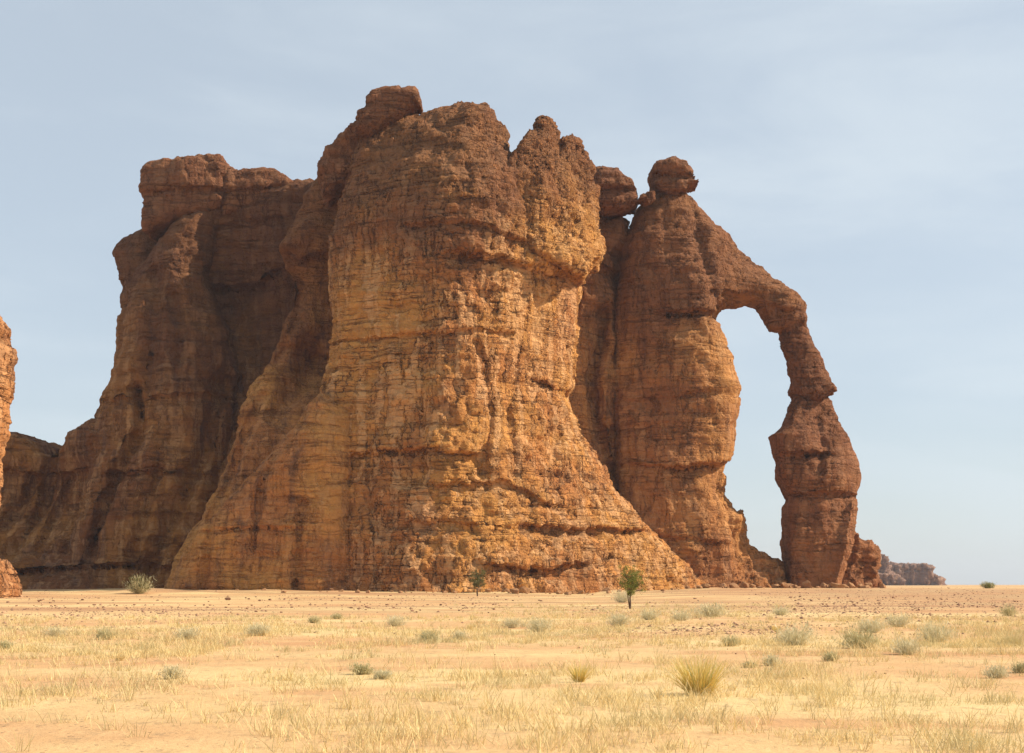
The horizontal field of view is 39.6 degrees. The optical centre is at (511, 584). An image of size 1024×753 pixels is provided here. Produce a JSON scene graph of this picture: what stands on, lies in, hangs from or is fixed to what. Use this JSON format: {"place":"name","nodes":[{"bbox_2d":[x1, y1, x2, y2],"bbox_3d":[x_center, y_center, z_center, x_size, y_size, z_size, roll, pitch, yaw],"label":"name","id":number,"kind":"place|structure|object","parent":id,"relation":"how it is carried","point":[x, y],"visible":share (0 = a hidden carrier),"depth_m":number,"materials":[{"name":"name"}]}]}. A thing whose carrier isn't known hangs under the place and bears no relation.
{"place":"outdoors","nodes":[
{"label":"outdoors","id":0,"kind":"place"},
{"bbox_2d":[0,585,1023,752],"bbox_3d":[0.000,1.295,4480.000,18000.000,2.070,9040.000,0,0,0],"label":"ground","id":1,"kind":"structure","parent":0,"point":[80,736],"depth_m":35.41,"materials":[{"name":"beige sand"}]},
{"bbox_2d":[0,639,14,648],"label":"shrub","id":2,"kind":"object","parent":1,"relation":"on","point":[4,644],"visible":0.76,"depth_m":49.69,"materials":[{"name":"plant"}]},
{"bbox_2d":[0,316,17,506],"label":"rock tower","id":3,"kind":"structure","parent":1,"relation":"on","point":[8,358],"depth_m":254.42,"materials":[{"name":"stone"}]},
{"bbox_2d":[0,559,21,597],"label":"fallen boulder","id":4,"kind":"object","parent":1,"relation":"on","point":[10,585],"visible":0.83,"depth_m":235.19,"materials":[{"name":"stone"}]},
{"bbox_2d":[37,625,69,636],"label":"shrub","id":5,"kind":"object","parent":1,"relation":"on","point":[53,631],"visible":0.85,"depth_m":58.51,"materials":[{"name":"beige plant"}]},
{"bbox_2d":[90,625,117,638],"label":"shrub","id":6,"kind":"object","parent":1,"relation":"on","point":[101,632],"visible":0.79,"depth_m":56.02,"materials":[{"name":"beige plant"}]},
{"bbox_2d":[112,652,125,660],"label":"grass tussock","id":7,"kind":"object","parent":1,"relation":"on","point":[119,657],"depth_m":41.97,"materials":[{"name":"beige plant"}]},
{"bbox_2d":[122,572,156,593],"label":"desert bush","id":8,"kind":"object","parent":1,"relation":"on","point":[139,586],"visible":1,"depth_m":281.02,"materials":[{"name":"brown plant"}]},
{"bbox_2d":[0,153,313,589],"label":"rock cliff","id":9,"kind":"structure","parent":1,"relation":"on","point":[118,487],"depth_m":352.89,"materials":[{"name":"stone"}]},
{"bbox_2d":[156,663,185,678],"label":"shrub","id":10,"kind":"object","parent":1,"relation":"on","point":[170,671],"visible":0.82,"depth_m":32.61,"materials":[{"name":"beige plant"}]},
{"bbox_2d":[172,626,201,639],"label":"shrub","id":11,"kind":"object","parent":1,"relation":"on","point":[189,634],"visible":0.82,"depth_m":56.75,"materials":[{"name":"beige plant"}]},
{"bbox_2d":[242,620,277,635],"bbox_3d":[-10.634,1.855,60.098,1.696,0.659,1.634,0,0,0],"label":"shrub","id":12,"kind":"object","parent":1,"relation":"on","point":[256,628],"visible":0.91,"depth_m":59.93,"materials":[{"name":"beige plant"}]},
{"bbox_2d":[307,615,322,622],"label":"shrub","id":13,"kind":"object","parent":1,"relation":"on","point":[313,619],"visible":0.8,"depth_m":80.23,"materials":[{"name":"beige plant"}]},
{"bbox_2d":[328,612,343,618],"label":"shrub","id":14,"kind":"object","parent":1,"relation":"on","point":[339,616],"visible":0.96,"depth_m":90.17,"materials":[{"name":"plant"}]},
{"bbox_2d":[347,661,375,674],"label":"shrub","id":15,"kind":"object","parent":1,"relation":"on","point":[360,668],"visible":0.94,"depth_m":34.71,"materials":[{"name":"plant"}]},
{"bbox_2d":[371,668,393,678],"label":"shrub","id":16,"kind":"object","parent":1,"relation":"on","point":[382,673],"visible":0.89,"depth_m":33.06,"materials":[{"name":"beige plant"}]},
{"bbox_2d":[382,614,409,625],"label":"shrub","id":17,"kind":"object","parent":1,"relation":"on","point":[391,620],"visible":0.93,"depth_m":76.14,"materials":[{"name":"beige plant"}]},
{"bbox_2d":[417,628,440,641],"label":"shrub","id":18,"kind":"object","parent":1,"relation":"on","point":[426,634],"visible":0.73,"depth_m":56.63,"materials":[{"name":"plant"}]},
{"bbox_2d":[164,100,705,593],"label":"rock buttress","id":19,"kind":"object","parent":1,"relation":"on","point":[406,420],"visible":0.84,"depth_m":311.35,"materials":[{"name":"stone"}]},
{"bbox_2d":[355,85,422,137],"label":"cap boulder","id":20,"kind":"object","parent":19,"relation":"on","point":[385,106],"visible":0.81,"depth_m":321.43,"materials":[{"name":"stone"}]},
{"bbox_2d":[450,629,471,639],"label":"shrub","id":21,"kind":"object","parent":1,"relation":"on","point":[457,634],"visible":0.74,"depth_m":58.72,"materials":[{"name":"beige plant"}]},
{"bbox_2d":[468,569,485,595],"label":"acacia tree","id":22,"kind":"object","parent":1,"relation":"on","point":[478,580],"visible":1,"depth_m":259.95,"materials":[{"name":"green plant"}]},
{"bbox_2d":[498,617,520,627],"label":"shrub","id":23,"kind":"object","parent":1,"relation":"on","point":[508,623],"visible":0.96,"depth_m":74.95,"materials":[{"name":"beige plant"}]},
{"bbox_2d":[0,587,1023,639],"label":"gravel","id":24,"kind":"structure","parent":1,"relation":"on","point":[674,629],"depth_m":118.93,"materials":[{"name":"brown gravel"}]},
{"bbox_2d":[509,588,518,593],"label":"fallen rock","id":25,"kind":"object","parent":1,"relation":"on","point":[514,590],"visible":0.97,"depth_m":288.88,"materials":[{"name":"stone"}]},
{"bbox_2d":[519,586,530,592],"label":"fallen rock","id":26,"kind":"object","parent":1,"relation":"on","point":[523,589],"visible":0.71,"depth_m":292.41,"materials":[{"name":"stone"}]},
{"bbox_2d":[521,616,556,631],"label":"shrub","id":27,"kind":"object","parent":1,"relation":"on","point":[535,626],"visible":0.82,"depth_m":68.77,"materials":[{"name":"beige plant"}]},
{"bbox_2d":[556,660,598,681],"bbox_3d":[1.447,1.953,31.992,1.027,0.524,0.909,0,0,0],"label":"grass tussock","id":28,"kind":"object","parent":1,"relation":"on","point":[576,675],"depth_m":31.90,"materials":[{"name":"yellow plant"}]},
{"bbox_2d":[569,217,629,491],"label":"rock wall","id":29,"kind":"structure","parent":1,"relation":"on","point":[591,397],"depth_m":342.47,"materials":[{"name":"stone"}]},
{"bbox_2d":[594,165,637,218],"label":"wedged boulder","id":30,"kind":"object","parent":29,"relation":"on","point":[618,197],"visible":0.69,"depth_m":338.71,"materials":[{"name":"stone"}]},
{"bbox_2d":[636,191,655,206],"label":"rock slab","id":31,"kind":"object","parent":30,"relation":"on","point":[647,198],"visible":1,"depth_m":339.00,"materials":[{"name":"stone"}]},
{"bbox_2d":[604,611,634,625],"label":"shrub","id":32,"kind":"object","parent":1,"relation":"on","point":[622,621],"visible":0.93,"depth_m":76.25,"materials":[{"name":"plant"}]},
{"bbox_2d":[611,588,632,602],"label":"shrub","id":33,"kind":"object","parent":1,"relation":"on","point":[622,598],"visible":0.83,"depth_m":170.15,"materials":[{"name":"plant"}]},
{"bbox_2d":[617,564,649,608],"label":"acacia tree","id":34,"kind":"object","parent":1,"relation":"on","point":[634,582],"visible":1,"depth_m":131.28,"materials":[{"name":"green plant"}]},
{"bbox_2d":[636,606,661,619],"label":"shrub","id":35,"kind":"object","parent":1,"relation":"on","point":[646,614],"visible":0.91,"depth_m":87.00,"materials":[{"name":"plant"}]},
{"bbox_2d":[670,609,694,620],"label":"shrub","id":36,"kind":"object","parent":1,"relation":"on","point":[682,616],"visible":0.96,"depth_m":85.95,"materials":[{"name":"plant"}]},
{"bbox_2d":[652,654,738,695],"bbox_3d":[3.756,1.782,28.055,1.754,0.845,1.966,0,0,-19],"label":"grass tussock","id":37,"kind":"object","parent":1,"relation":"on","point":[700,676],"depth_m":28.00,"materials":[{"name":"yellow plant"}]},
{"bbox_2d":[700,584,710,587],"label":"fallen rock","id":38,"kind":"object","parent":1,"relation":"on","point":[706,585],"visible":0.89,"depth_m":294.92,"materials":[{"name":"stone"}]},
{"bbox_2d":[690,601,732,616],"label":"shrub","id":39,"kind":"object","parent":1,"relation":"on","point":[709,611],"visible":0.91,"depth_m":96.32,"materials":[{"name":"plant"}]},
{"bbox_2d":[720,635,740,645],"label":"shrub","id":40,"kind":"object","parent":1,"relation":"on","point":[731,641],"visible":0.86,"depth_m":50.95,"materials":[{"name":"plant"}]},
{"bbox_2d":[729,583,739,587],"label":"fallen rock","id":41,"kind":"object","parent":1,"relation":"on","point":[733,585],"visible":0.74,"depth_m":325.09,"materials":[{"name":"stone"}]},
{"bbox_2d":[613,192,882,587],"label":"rock arch","id":42,"kind":"object","parent":1,"relation":"on","point":[690,271],"visible":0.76,"depth_m":340.62,"materials":[{"name":"stone"}]},
{"bbox_2d":[647,156,698,194],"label":"head boulder","id":43,"kind":"object","parent":42,"relation":"on","point":[672,175],"visible":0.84,"depth_m":342.00,"materials":[{"name":"stone"}]},
{"bbox_2d":[742,660,756,667],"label":"shrub","id":44,"kind":"object","parent":1,"relation":"on","point":[748,665],"visible":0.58,"depth_m":37.82,"materials":[{"name":"plant"}]},
{"bbox_2d":[762,654,783,665],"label":"shrub","id":45,"kind":"object","parent":1,"relation":"on","point":[772,658],"visible":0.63,"depth_m":38.83,"materials":[{"name":"plant"}]},
{"bbox_2d":[767,605,791,614],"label":"shrub","id":46,"kind":"object","parent":1,"relation":"on","point":[776,611],"visible":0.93,"depth_m":102.03,"materials":[{"name":"plant"}]},
{"bbox_2d":[780,582,788,587],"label":"fallen rock","id":47,"kind":"object","parent":1,"relation":"on","point":[784,585],"visible":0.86,"depth_m":328.72,"materials":[{"name":"stone"}]},
{"bbox_2d":[770,620,820,644],"bbox_3d":[10.173,1.727,51.268,2.189,0.966,2.314,0,0,0],"label":"shrub","id":48,"kind":"object","parent":1,"relation":"on","point":[793,635],"visible":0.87,"depth_m":51.15,"materials":[{"name":"beige plant"}]},
{"bbox_2d":[799,580,811,587],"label":"fallen rock","id":49,"kind":"object","parent":1,"relation":"on","point":[806,584],"visible":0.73,"depth_m":330.04,"materials":[{"name":"stone"}]},
{"bbox_2d":[819,651,842,660],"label":"shrub","id":50,"kind":"object","parent":1,"relation":"on","point":[828,655],"visible":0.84,"depth_m":40.70,"materials":[{"name":"plant"}]},
{"bbox_2d":[829,582,844,587],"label":"fallen rock","id":51,"kind":"object","parent":1,"relation":"on","point":[834,585],"visible":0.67,"depth_m":325.31,"materials":[{"name":"stone"}]},
{"bbox_2d":[846,582,854,587],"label":"fallen rock","id":52,"kind":"object","parent":1,"relation":"on","point":[850,585],"visible":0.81,"depth_m":328.81,"materials":[{"name":"stone"}]},
{"bbox_2d":[830,623,885,647],"bbox_3d":[11.800,1.749,48.544,2.225,0.898,2.238,0,0,0],"label":"shrub","id":53,"kind":"object","parent":1,"relation":"on","point":[849,639],"visible":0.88,"depth_m":48.36,"materials":[{"name":"plant"}]},
{"bbox_2d":[854,617,889,632],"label":"shrub","id":54,"kind":"object","parent":1,"relation":"on","point":[874,624],"visible":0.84,"depth_m":65.69,"materials":[{"name":"beige plant"}]},
{"bbox_2d":[881,610,915,626],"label":"shrub","id":55,"kind":"object","parent":1,"relation":"on","point":[900,622],"visible":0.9,"depth_m":74.64,"materials":[{"name":"plant"}]},
{"bbox_2d":[888,636,927,654],"bbox_3d":[12.164,1.881,43.900,1.376,0.606,1.317,0,0,45],"label":"shrub","id":56,"kind":"object","parent":1,"relation":"on","point":[909,646],"visible":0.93,"depth_m":43.79,"materials":[{"name":"plant"}]},
{"bbox_2d":[878,554,945,584],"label":"mesa","id":57,"kind":"structure","parent":1,"relation":"on","point":[893,573],"depth_m":1749.88,"materials":[{"name":"brown stone"}]},
{"bbox_2d":[910,619,958,641],"bbox_3d":[16.165,1.747,54.430,2.077,0.955,2.052,0,0,27],"label":"shrub","id":58,"kind":"object","parent":1,"relation":"on","point":[931,630],"visible":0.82,"depth_m":54.34,"materials":[{"name":"beige plant"}]},
{"bbox_2d":[979,581,995,587],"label":"desert bush","id":59,"kind":"object","parent":1,"relation":"on","point":[987,585],"visible":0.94,"depth_m":311.40,"materials":[{"name":"green plant"}]},
{"bbox_2d":[980,664,1014,677],"bbox_3d":[11.539,2.046,33.858,0.868,0.411,0.835,0,0,0],"label":"shrub","id":60,"kind":"object","parent":1,"relation":"on","point":[1000,671],"visible":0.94,"depth_m":33.79,"materials":[{"name":"beige plant"}]},
{"bbox_2d":[995,603,1020,615],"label":"shrub","id":61,"kind":"object","parent":1,"relation":"on","point":[1005,610],"visible":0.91,"depth_m":99.08,"materials":[{"name":"plant"}]},
{"bbox_2d":[994,629,1023,645],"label":"grass tussock","id":62,"kind":"object","parent":1,"relation":"on","point":[1016,639],"depth_m":51.04,"materials":[{"name":"beige plant"}]},
{"bbox_2d":[1008,660,1023,672],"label":"shrub","id":63,"kind":"object","parent":1,"relation":"on","point":[1017,667],"visible":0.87,"depth_m":35.62,"materials":[{"name":"plant"}]},
{"bbox_2d":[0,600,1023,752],"bbox_3d":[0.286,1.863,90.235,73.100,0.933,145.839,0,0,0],"label":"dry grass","id":64,"kind":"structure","parent":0,"point":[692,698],"depth_m":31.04,"materials":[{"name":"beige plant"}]},
{"bbox_2d":[0,0,1023,584],"label":"sky","id":65,"kind":"structure","parent":0,"point":[866,155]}
]}

